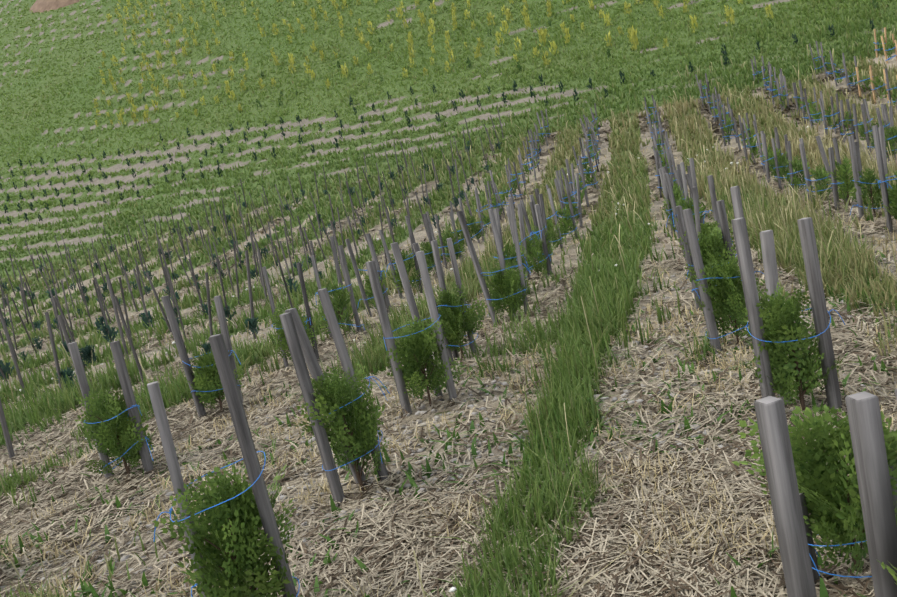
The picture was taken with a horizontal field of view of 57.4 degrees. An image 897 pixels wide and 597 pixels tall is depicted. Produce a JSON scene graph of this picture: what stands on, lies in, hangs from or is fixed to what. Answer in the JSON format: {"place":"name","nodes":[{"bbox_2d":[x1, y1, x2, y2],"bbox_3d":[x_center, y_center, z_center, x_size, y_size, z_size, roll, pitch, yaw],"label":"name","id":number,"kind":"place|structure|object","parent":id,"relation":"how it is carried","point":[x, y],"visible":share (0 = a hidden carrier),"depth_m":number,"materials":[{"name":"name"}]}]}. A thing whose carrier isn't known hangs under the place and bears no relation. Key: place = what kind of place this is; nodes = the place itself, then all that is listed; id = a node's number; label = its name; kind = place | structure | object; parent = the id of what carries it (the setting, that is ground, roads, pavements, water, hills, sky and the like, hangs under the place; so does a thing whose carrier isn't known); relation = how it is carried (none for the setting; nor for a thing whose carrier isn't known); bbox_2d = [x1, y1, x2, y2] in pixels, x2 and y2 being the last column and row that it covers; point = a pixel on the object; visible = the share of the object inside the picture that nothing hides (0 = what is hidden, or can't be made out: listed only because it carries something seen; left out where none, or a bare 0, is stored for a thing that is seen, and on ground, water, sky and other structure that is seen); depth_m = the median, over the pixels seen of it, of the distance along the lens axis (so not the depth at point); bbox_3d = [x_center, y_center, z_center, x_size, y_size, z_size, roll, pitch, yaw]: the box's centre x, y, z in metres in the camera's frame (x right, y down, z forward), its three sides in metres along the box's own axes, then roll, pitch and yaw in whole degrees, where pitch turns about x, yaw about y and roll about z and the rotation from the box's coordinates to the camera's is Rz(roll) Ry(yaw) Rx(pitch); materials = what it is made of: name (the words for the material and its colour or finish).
{"place":"outdoors","nodes":[
{"label":"outdoors","id":0,"kind":"place"},
{"bbox_2d":[29,0,79,12],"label":"dirt patch","id":1,"kind":"object","parent":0,"point":[43,5],"visible":0.5,"depth_m":95.82,"materials":[{"name":"beige soil"}]},
{"bbox_2d":[0,0,896,596],"bbox_3d":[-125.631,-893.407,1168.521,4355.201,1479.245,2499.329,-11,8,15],"label":"ground","id":2,"kind":"structure","parent":0,"point":[218,130],"depth_m":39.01,"materials":[{"name":"beige plant"}]},
{"bbox_2d":[0,141,501,388],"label":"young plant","id":3,"kind":"object","parent":2,"relation":"on","point":[87,351],"visible":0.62,"depth_m":18.67,"materials":[{"name":"green plant"}]},
{"bbox_2d":[0,106,503,459],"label":"wooden stakes","id":4,"kind":"object","parent":2,"relation":"on","point":[62,322],"visible":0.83,"depth_m":18.10,"materials":[{"name":"grey wood"}]},
{"bbox_2d":[10,126,807,592],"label":"clover flowers","id":5,"kind":"object","parent":2,"relation":"on","point":[364,342],"visible":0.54,"depth_m":10.13,"materials":[{"name":"white plant"}]},
{"bbox_2d":[0,20,873,223],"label":"young plants","id":6,"kind":"object","parent":2,"relation":"on","point":[794,36],"visible":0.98,"depth_m":42.46,"materials":[{"name":"green plant"}]},
{"bbox_2d":[0,0,896,596],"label":"grass","id":7,"kind":"structure","parent":2,"relation":"on","point":[562,384],"depth_m":24.49,"materials":[{"name":"green plant"}]},
{"bbox_2d":[0,164,896,596],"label":"weed leaves","id":8,"kind":"object","parent":2,"relation":"on","point":[86,588],"visible":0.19,"depth_m":4.10,"materials":[{"name":"green plant"}]},
{"bbox_2d":[0,187,896,596],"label":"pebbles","id":9,"kind":"object","parent":2,"relation":"on","point":[312,439],"visible":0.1,"depth_m":4.18,"materials":[{"name":"grey"}]},
{"bbox_2d":[0,28,896,596],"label":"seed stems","id":10,"kind":"object","parent":2,"relation":"on","point":[792,190],"visible":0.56,"depth_m":15.45,"materials":[{"name":"plant"}]},
{"bbox_2d":[82,0,878,139],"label":"flowering plants","id":11,"kind":"object","parent":2,"relation":"on","point":[633,38],"visible":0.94,"depth_m":53.66,"materials":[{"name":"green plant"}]},
{"bbox_2d":[68,41,896,596],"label":"wooden posts","id":12,"kind":"object","parent":2,"relation":"on","point":[878,499],"visible":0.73,"depth_m":3.95,"materials":[{"name":"grey wood"}]},
{"bbox_2d":[84,42,896,596],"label":"blue twine","id":13,"kind":"object","parent":12,"relation":"attached to","point":[530,274],"visible":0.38,"depth_m":8.29,"materials":[{"name":"blue fabric"}]},
{"bbox_2d":[75,36,896,596],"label":"shrubs","id":14,"kind":"object","parent":2,"relation":"on","point":[825,486],"depth_m":3.78,"materials":[{"name":"green plant"}]},
{"bbox_2d":[855,27,896,102],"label":"wooden stakes","id":15,"kind":"object","parent":2,"relation":"on","point":[871,73],"visible":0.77,"depth_m":21.95,"materials":[{"name":"beige wood"}]}
]}

